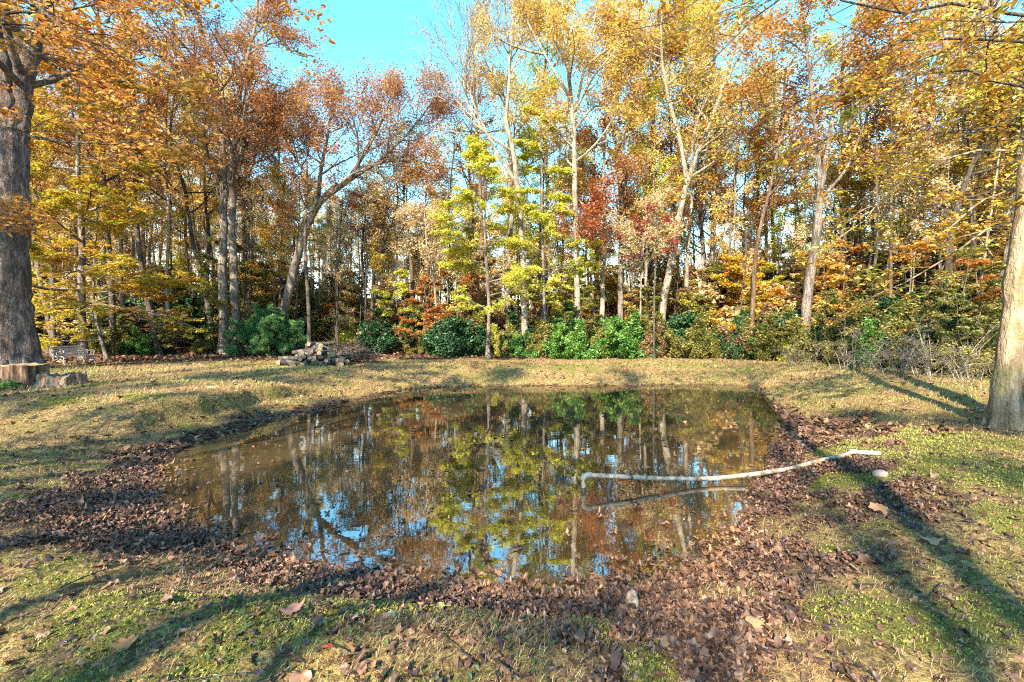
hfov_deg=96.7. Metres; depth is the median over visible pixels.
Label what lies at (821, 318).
woodland shrub
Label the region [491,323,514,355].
woodland shrub
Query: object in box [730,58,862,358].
woodland tree
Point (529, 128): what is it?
woodland tree
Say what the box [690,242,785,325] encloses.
woodland shrub
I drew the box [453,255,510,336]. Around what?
sapling
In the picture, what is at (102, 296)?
sapling
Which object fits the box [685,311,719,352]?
woodland shrub
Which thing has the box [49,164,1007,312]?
distant woods
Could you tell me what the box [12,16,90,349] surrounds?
woodland tree
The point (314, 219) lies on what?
woodland tree
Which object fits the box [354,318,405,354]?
evergreen shrub
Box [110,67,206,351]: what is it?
woodland tree
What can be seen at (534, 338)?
woodland shrub
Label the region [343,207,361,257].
woodland tree
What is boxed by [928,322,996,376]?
woodland shrub
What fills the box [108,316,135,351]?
sapling
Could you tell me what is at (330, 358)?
firewood log
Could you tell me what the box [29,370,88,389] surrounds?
rotten stump
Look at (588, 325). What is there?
sapling
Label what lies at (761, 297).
sapling
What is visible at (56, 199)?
beech tree
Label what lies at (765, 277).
sapling
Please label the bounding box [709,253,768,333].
sapling
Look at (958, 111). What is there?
tree
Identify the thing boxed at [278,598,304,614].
fallen leaf
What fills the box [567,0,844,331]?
pale tree
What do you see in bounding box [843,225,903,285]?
sapling
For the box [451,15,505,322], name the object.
bare tree
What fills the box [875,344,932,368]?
woodland shrub
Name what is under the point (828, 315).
sapling
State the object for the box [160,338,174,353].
woodland shrub
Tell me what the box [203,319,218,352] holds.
woodland shrub
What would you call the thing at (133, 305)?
evergreen shrub
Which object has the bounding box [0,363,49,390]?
tree stump
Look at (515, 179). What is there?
bare tree
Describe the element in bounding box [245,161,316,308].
woodland tree
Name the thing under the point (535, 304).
sapling
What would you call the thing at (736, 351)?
woodland shrub
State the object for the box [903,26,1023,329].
woodland tree
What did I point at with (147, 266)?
sapling
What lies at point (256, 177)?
woodland tree
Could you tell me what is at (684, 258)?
bare tree
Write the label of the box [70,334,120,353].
woodland shrub
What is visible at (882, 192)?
tree
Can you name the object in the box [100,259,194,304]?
woodland shrub
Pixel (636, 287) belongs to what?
sapling
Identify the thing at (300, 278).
sapling
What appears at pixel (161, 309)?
sapling
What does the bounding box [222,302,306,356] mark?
pine shrub
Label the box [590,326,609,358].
woodland shrub
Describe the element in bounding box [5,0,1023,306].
sky
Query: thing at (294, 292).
sapling
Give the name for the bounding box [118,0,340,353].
oak tree
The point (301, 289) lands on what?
woodland shrub
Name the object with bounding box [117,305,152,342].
sapling
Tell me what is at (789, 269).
sapling
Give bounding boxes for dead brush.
[776,337,825,366]
[805,325,897,371]
[842,320,936,374]
[879,313,999,378]
[926,334,994,381]
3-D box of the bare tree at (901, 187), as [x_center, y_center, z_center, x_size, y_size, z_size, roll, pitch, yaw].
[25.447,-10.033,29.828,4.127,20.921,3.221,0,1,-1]
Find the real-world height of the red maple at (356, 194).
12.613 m
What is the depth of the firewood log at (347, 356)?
20.40 m
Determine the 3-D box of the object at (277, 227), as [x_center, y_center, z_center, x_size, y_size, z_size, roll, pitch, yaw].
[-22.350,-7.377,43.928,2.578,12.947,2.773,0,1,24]
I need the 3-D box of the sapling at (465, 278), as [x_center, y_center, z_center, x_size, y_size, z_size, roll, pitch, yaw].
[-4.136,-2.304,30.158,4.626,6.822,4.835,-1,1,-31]
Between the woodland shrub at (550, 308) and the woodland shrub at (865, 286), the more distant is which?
the woodland shrub at (550, 308)
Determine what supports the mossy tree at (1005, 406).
on the ground at (176, 411)
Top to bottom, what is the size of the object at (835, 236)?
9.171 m
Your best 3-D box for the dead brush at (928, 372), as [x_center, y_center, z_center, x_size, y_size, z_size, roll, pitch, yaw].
[13.250,0.178,14.413,3.447,2.180,2.855,0,1,4]
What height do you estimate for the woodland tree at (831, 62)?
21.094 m
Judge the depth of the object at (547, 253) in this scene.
29.98 m
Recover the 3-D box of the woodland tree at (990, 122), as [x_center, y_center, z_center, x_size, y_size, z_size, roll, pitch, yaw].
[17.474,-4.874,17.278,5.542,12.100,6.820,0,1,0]
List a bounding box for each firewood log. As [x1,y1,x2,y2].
[278,356,298,359]
[280,359,302,364]
[292,348,314,353]
[302,359,317,365]
[305,341,335,347]
[305,345,318,348]
[305,355,325,362]
[307,342,316,345]
[314,361,326,365]
[317,350,331,354]
[322,345,332,351]
[325,356,334,361]
[327,359,344,364]
[328,351,334,356]
[334,357,343,361]
[335,351,345,355]
[335,361,343,365]
[339,354,352,358]
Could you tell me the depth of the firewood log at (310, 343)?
20.02 m
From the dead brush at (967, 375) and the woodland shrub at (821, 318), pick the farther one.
the woodland shrub at (821, 318)
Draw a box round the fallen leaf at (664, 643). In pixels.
[653,634,671,646]
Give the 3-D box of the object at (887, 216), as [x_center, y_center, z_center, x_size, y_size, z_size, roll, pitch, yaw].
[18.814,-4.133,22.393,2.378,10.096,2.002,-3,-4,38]
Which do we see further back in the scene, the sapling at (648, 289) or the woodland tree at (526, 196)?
the woodland tree at (526, 196)
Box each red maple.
[347,174,388,323]
[614,200,679,358]
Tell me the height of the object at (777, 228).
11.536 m
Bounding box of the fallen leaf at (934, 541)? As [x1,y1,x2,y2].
[920,536,943,544]
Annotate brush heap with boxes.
[324,336,387,363]
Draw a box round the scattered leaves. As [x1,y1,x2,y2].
[0,356,1016,462]
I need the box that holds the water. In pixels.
[141,384,789,601]
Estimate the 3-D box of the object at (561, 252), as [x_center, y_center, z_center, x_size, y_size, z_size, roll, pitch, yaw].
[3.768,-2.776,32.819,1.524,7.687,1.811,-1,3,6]
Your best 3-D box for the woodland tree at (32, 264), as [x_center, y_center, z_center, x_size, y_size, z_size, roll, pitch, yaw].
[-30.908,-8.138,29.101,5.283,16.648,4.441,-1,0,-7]
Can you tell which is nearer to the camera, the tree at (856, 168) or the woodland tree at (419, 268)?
the tree at (856, 168)
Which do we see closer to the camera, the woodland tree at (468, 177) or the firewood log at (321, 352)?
the firewood log at (321, 352)
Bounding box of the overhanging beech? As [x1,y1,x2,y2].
[525,0,1023,300]
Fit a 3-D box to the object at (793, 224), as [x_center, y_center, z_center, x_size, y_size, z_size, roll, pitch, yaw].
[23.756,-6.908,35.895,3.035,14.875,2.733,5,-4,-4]
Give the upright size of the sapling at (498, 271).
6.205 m
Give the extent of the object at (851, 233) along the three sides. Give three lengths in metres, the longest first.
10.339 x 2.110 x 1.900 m
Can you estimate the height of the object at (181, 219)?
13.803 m
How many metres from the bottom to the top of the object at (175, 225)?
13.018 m
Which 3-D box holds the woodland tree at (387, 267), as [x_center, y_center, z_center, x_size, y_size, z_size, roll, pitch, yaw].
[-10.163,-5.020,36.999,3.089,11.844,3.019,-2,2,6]
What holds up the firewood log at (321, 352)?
on the firewood log at (347, 356)
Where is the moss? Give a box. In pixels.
[1,390,1023,681]
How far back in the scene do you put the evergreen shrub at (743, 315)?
23.76 m
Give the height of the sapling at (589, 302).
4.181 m
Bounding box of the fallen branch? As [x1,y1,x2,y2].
[581,449,880,491]
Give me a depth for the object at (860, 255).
27.57 m
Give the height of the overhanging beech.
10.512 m
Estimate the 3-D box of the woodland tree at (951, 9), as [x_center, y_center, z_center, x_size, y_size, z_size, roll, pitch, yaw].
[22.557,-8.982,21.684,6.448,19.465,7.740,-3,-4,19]
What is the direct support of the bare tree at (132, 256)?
on the ground at (176, 411)
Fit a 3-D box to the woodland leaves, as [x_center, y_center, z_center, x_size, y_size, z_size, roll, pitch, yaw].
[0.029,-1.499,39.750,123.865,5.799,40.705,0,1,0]
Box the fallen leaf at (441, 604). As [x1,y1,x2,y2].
[438,602,450,606]
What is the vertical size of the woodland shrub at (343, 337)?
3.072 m
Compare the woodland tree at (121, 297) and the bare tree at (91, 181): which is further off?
the bare tree at (91, 181)
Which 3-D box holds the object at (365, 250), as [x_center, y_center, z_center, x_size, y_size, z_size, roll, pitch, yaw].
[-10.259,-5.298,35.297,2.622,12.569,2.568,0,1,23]
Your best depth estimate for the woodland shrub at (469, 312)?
34.10 m
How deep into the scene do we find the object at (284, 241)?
41.28 m
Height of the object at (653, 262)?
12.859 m
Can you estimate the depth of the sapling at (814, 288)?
23.99 m
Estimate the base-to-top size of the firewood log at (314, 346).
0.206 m
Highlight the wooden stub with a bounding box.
[626,589,638,607]
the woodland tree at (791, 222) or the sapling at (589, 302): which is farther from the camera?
the woodland tree at (791, 222)
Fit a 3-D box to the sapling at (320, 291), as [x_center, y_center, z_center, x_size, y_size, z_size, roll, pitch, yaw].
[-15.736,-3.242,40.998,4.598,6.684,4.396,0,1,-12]
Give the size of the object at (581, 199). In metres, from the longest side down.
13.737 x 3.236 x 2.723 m
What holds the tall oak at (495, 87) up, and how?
on the ground at (176, 411)
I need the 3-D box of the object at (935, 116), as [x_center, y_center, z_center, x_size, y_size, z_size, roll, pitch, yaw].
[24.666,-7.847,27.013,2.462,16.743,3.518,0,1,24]
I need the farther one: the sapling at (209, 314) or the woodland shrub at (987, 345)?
the sapling at (209, 314)
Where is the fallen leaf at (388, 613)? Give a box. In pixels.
[383,610,398,618]
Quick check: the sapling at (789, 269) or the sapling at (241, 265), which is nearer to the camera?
the sapling at (789, 269)
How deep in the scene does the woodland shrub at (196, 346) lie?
28.95 m
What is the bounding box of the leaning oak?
[235,47,473,350]
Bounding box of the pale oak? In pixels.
[470,0,669,322]
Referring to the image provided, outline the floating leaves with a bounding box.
[148,383,786,601]
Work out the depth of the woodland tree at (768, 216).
28.57 m
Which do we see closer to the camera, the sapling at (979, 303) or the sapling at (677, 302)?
the sapling at (979, 303)
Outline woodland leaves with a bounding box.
[42,340,755,363]
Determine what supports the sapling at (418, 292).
on the ground at (176, 411)
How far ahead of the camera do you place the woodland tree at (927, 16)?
22.59 m
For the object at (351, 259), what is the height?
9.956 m
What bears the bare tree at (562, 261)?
on the ground at (176, 411)
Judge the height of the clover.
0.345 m
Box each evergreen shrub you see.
[36,309,76,344]
[87,316,108,344]
[108,300,154,339]
[127,298,164,330]
[148,293,230,346]
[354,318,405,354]
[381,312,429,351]
[420,314,477,356]
[463,323,493,356]
[504,330,538,358]
[529,323,552,356]
[541,317,602,359]
[587,326,616,357]
[593,310,663,358]
[626,310,673,357]
[661,310,701,356]
[704,333,731,357]
[722,307,779,335]
[764,309,831,337]
[878,291,967,322]
[913,322,991,367]
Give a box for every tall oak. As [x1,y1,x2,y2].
[450,2,581,337]
[502,0,599,295]
[575,0,700,306]
[642,0,797,266]
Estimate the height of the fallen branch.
0.497 m
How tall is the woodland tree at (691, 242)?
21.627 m
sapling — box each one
[30,230,89,314]
[32,264,69,327]
[32,269,56,327]
[43,273,108,337]
[56,250,129,316]
[72,298,119,338]
[77,237,157,302]
[87,294,132,339]
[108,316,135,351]
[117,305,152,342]
[156,307,187,351]
[157,310,191,354]
[161,315,185,341]
[164,241,213,307]
[165,314,201,352]
[169,277,188,295]
[179,307,218,344]
[190,237,256,350]
[206,244,288,327]
[213,241,268,304]
[243,261,317,325]
[248,272,277,291]
[265,269,306,321]
[265,280,295,311]
[270,249,316,290]
[311,267,357,315]
[317,260,362,308]
[318,283,352,330]
[325,284,359,329]
[327,269,378,334]
[364,308,384,352]
[369,296,396,335]
[372,269,423,353]
[391,276,450,353]
[399,306,422,344]
[409,286,442,329]
[420,259,485,330]
[442,275,475,309]
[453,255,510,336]
[470,316,495,354]
[473,267,519,313]
[489,269,532,334]
[495,307,532,343]
[500,305,536,349]
[520,292,539,333]
[529,270,590,329]
[542,301,580,342]
[550,251,611,316]
[550,307,573,341]
[554,290,598,332]
[560,286,607,341]
[561,246,635,332]
[585,324,597,345]
[609,280,630,310]
[623,289,650,322]
[626,272,676,319]
[627,282,671,322]
[632,278,659,296]
[639,306,670,348]
[644,276,694,329]
[657,279,682,311]
[677,261,733,313]
[677,292,705,331]
[681,303,690,313]
[690,249,737,296]
[705,254,786,332]
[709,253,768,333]
[715,252,752,305]
[745,324,774,354]
[747,304,799,360]
[755,315,790,359]
[756,262,795,317]
[758,249,790,284]
[762,237,811,288]
[765,256,793,286]
[774,281,796,311]
[777,274,827,312]
[778,266,814,302]
[786,250,850,305]
[787,249,878,328]
[789,268,844,313]
[811,238,898,325]
[814,289,891,364]
[818,259,879,321]
[825,256,895,324]
[836,296,900,336]
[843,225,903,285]
[874,241,963,321]
[882,186,1013,319]
[888,244,1005,351]
[897,232,983,282]
[899,256,1001,333]
[913,293,990,374]
[917,300,974,358]
[932,195,1008,274]
[935,286,997,344]
[976,195,1010,243]
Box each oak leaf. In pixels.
[160,593,172,602]
[868,502,891,513]
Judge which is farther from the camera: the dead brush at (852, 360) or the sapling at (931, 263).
the sapling at (931, 263)
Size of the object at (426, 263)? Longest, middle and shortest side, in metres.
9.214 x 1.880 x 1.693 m
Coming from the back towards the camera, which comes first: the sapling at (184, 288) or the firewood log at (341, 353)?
the sapling at (184, 288)
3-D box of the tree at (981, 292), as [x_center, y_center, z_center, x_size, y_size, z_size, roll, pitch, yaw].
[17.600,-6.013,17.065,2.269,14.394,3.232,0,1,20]
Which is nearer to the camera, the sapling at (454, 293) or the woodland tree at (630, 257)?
the sapling at (454, 293)
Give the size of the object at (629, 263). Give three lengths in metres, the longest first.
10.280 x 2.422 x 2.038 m
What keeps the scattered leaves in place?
on the ground at (176, 411)
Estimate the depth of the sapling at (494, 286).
37.88 m
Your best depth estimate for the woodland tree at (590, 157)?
37.72 m
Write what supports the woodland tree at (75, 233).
on the ground at (176, 411)
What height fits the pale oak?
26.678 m
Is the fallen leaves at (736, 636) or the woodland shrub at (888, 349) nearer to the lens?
the fallen leaves at (736, 636)
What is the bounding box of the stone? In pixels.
[872,469,888,477]
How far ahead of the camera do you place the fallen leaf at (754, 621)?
2.46 m
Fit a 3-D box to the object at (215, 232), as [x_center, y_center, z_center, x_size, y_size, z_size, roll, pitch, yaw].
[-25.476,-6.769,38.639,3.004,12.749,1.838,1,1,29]
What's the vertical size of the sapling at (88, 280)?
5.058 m
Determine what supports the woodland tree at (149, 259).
on the ground at (176, 411)
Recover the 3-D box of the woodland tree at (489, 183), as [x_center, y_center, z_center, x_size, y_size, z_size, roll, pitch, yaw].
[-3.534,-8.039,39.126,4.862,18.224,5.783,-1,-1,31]
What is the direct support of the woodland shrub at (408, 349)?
on the ground at (176, 411)
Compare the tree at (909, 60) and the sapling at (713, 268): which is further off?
the sapling at (713, 268)
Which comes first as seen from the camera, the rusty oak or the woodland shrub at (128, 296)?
the rusty oak
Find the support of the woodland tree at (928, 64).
on the ground at (176, 411)
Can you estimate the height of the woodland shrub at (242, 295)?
7.773 m
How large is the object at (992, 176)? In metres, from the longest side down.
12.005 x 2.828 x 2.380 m
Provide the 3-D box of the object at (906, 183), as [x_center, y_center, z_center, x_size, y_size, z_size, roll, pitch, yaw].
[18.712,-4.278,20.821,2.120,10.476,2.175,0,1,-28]
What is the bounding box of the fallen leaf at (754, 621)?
[745,615,764,627]
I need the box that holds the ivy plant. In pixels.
[0,378,27,389]
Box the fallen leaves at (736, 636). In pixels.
[0,384,1023,681]
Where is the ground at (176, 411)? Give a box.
[0,299,1023,681]
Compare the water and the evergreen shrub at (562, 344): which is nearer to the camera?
the water
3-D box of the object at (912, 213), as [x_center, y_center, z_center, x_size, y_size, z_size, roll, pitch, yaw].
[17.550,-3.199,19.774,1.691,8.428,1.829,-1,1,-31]
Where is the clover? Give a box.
[0,462,570,681]
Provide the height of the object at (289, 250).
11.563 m
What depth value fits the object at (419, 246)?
38.01 m
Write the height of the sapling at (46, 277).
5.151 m
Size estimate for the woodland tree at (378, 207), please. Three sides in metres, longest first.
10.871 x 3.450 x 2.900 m
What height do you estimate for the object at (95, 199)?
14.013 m
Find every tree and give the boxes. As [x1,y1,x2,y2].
[0,0,96,244]
[0,0,240,368]
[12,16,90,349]
[13,53,73,264]
[28,73,99,355]
[29,33,208,361]
[30,0,191,353]
[30,116,65,291]
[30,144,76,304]
[32,0,203,355]
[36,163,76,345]
[37,84,127,342]
[45,79,132,285]
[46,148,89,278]
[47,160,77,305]
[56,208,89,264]
[58,88,184,329]
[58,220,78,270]
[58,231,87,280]
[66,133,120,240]
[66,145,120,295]
[80,72,95,300]
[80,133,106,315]
[90,75,237,335]
[96,78,185,264]
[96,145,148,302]
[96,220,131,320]
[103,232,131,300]
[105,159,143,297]
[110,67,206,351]
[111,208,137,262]
[115,58,157,299]
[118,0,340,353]
[121,50,231,296]
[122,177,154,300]
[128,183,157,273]
[135,196,158,255]
[138,99,191,291]
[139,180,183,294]
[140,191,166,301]
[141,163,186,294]
[147,167,175,272]
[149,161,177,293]
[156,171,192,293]
[157,199,182,258]
[158,2,285,303]
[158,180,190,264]
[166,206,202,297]
[168,65,263,305]
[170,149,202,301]
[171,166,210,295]
[173,123,228,299]
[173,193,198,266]
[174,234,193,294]
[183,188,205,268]
[187,178,219,263]
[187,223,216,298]
[189,35,245,352]
[189,172,229,277]
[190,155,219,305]
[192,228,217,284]
[199,104,292,288]
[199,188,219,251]
[201,89,274,314]
[202,58,285,204]
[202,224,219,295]
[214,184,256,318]
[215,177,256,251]
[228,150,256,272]
[229,92,323,343]
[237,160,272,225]
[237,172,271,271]
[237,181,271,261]
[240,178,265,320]
[240,183,270,254]
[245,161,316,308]
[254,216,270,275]
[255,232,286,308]
[258,111,358,341]
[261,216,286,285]
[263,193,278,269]
[265,170,297,253]
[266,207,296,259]
[269,169,330,248]
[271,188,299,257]
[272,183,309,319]
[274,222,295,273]
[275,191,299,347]
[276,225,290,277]
[286,180,325,267]
[289,180,304,247]
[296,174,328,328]
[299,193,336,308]
[302,211,353,319]
[311,194,340,279]
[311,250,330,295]
[315,187,359,347]
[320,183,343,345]
[321,222,351,314]
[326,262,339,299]
[328,195,352,267]
[330,157,408,323]
[331,188,379,299]
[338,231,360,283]
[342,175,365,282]
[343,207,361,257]
[346,185,416,317]
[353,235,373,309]
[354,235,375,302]
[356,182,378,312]
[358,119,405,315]
[358,120,444,315]
[358,161,435,319]
[359,208,387,302]
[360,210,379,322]
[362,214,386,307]
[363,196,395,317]
[366,203,407,310]
[370,249,398,293]
[371,217,407,294]
[372,216,399,309]
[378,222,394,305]
[384,150,483,353]
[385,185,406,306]
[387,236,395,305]
[389,195,484,321]
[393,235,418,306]
[394,118,482,304]
[399,220,434,301]
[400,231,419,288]
[400,232,445,309]
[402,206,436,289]
[405,0,543,343]
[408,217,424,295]
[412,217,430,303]
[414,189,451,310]
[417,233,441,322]
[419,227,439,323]
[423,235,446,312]
[427,132,574,358]
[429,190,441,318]
[431,194,468,306]
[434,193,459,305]
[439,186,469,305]
[440,68,501,311]
[446,160,501,288]
[448,226,479,311]
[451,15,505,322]
[451,136,508,277]
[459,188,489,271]
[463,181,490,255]
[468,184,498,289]
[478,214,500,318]
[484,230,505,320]
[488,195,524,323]
[489,162,549,265]
[493,153,543,329]
[494,69,586,326]
[498,104,603,354]
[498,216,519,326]
[504,139,572,293]
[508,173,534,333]
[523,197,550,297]
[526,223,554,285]
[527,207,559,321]
[527,211,573,291]
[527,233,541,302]
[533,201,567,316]
[537,0,679,320]
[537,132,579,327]
[544,97,577,293]
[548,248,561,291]
[549,171,621,326]
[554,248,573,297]
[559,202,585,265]
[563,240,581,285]
[565,193,616,294]
[566,121,623,274]
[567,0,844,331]
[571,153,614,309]
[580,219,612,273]
[584,42,633,313]
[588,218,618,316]
[592,183,691,317]
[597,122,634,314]
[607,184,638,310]
[612,14,730,294]
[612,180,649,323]
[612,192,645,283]
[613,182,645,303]
[613,191,657,288]
[615,144,666,269]
[621,72,702,318]
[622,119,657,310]
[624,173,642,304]
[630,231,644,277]
[631,112,695,287]
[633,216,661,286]
[635,154,696,288]
[646,26,743,281]
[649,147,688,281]
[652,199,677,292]
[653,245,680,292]
[670,104,729,259]
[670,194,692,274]
[671,43,765,300]
[675,62,756,248]
[678,195,698,275]
[679,220,706,266]
[692,116,806,312]
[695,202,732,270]
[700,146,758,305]
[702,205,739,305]
[705,91,815,242]
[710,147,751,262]
[711,56,772,315]
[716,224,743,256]
[719,0,981,361]
[719,109,806,280]
[729,57,802,280]
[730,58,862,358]
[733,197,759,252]
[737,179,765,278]
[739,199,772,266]
[743,1,812,289]
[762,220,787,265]
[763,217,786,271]
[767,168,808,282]
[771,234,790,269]
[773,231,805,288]
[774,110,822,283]
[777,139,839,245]
[780,29,889,259]
[783,222,807,261]
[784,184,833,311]
[786,180,831,254]
[788,140,1023,430]
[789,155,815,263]
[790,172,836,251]
[794,161,866,255]
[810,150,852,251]
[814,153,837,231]
[818,21,872,250]
[818,44,939,272]
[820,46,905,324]
[820,91,902,258]
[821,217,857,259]
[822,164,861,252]
[828,52,1006,287]
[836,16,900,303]
[836,176,883,252]
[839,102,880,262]
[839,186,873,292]
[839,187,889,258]
[843,140,918,261]
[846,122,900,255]
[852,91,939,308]
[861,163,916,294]
[867,26,1023,318]
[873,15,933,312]
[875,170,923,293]
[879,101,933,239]
[882,0,1023,254]
[882,22,986,262]
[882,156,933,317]
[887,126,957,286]
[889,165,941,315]
[896,44,934,276]
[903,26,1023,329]
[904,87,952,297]
[908,2,1023,211]
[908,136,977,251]
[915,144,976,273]
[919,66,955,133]
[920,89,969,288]
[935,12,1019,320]
[936,0,1023,169]
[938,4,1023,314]
[953,18,1023,183]
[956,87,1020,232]
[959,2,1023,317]
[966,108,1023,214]
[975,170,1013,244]
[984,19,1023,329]
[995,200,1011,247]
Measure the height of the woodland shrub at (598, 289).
7.576 m
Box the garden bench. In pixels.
[50,344,95,364]
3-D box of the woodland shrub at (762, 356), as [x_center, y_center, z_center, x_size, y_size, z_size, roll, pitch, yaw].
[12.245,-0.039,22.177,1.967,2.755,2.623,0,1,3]
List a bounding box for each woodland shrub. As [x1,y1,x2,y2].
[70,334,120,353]
[87,313,148,353]
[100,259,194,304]
[116,261,188,303]
[119,326,157,354]
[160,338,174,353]
[183,261,217,296]
[189,334,217,354]
[198,255,317,334]
[198,285,278,343]
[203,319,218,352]
[274,287,324,336]
[277,274,321,335]
[298,268,368,299]
[304,270,370,322]
[305,295,363,345]
[317,306,359,345]
[332,317,361,346]
[363,279,454,330]
[369,284,410,308]
[390,327,416,353]
[405,344,425,353]
[413,328,427,353]
[440,282,504,340]
[454,283,504,324]
[479,335,493,355]
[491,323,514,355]
[495,318,519,356]
[518,317,551,357]
[521,289,592,343]
[527,275,617,326]
[536,271,623,335]
[537,291,610,327]
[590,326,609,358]
[615,254,731,321]
[637,320,666,357]
[658,261,725,318]
[665,309,721,358]
[684,330,722,358]
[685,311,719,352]
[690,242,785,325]
[701,314,719,334]
[717,301,780,360]
[720,318,751,359]
[740,312,783,360]
[756,327,776,360]
[767,332,798,361]
[777,244,864,319]
[779,314,822,362]
[795,309,860,362]
[810,321,823,361]
[816,297,908,360]
[821,337,851,364]
[839,213,997,325]
[846,316,903,367]
[847,312,903,367]
[859,297,926,335]
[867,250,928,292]
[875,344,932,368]
[877,299,949,368]
[927,297,1002,350]
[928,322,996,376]
[957,328,998,378]
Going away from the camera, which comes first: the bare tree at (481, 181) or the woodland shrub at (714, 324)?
the woodland shrub at (714, 324)
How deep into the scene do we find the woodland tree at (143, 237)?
43.46 m
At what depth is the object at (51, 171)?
28.64 m
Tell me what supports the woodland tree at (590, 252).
on the ground at (176, 411)
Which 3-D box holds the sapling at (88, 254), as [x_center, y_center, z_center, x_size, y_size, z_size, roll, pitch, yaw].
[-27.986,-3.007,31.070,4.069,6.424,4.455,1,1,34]
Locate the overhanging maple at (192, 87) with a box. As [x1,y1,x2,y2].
[0,0,335,242]
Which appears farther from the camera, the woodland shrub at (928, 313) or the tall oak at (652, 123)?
the tall oak at (652, 123)
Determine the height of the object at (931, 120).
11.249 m
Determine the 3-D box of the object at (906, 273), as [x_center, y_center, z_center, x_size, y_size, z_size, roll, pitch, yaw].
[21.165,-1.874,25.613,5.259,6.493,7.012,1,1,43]
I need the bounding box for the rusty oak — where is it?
[563,74,694,320]
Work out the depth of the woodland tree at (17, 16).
35.60 m
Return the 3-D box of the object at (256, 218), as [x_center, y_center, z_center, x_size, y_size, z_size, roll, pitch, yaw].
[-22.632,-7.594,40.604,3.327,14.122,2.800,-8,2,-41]
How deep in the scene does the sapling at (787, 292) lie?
26.50 m

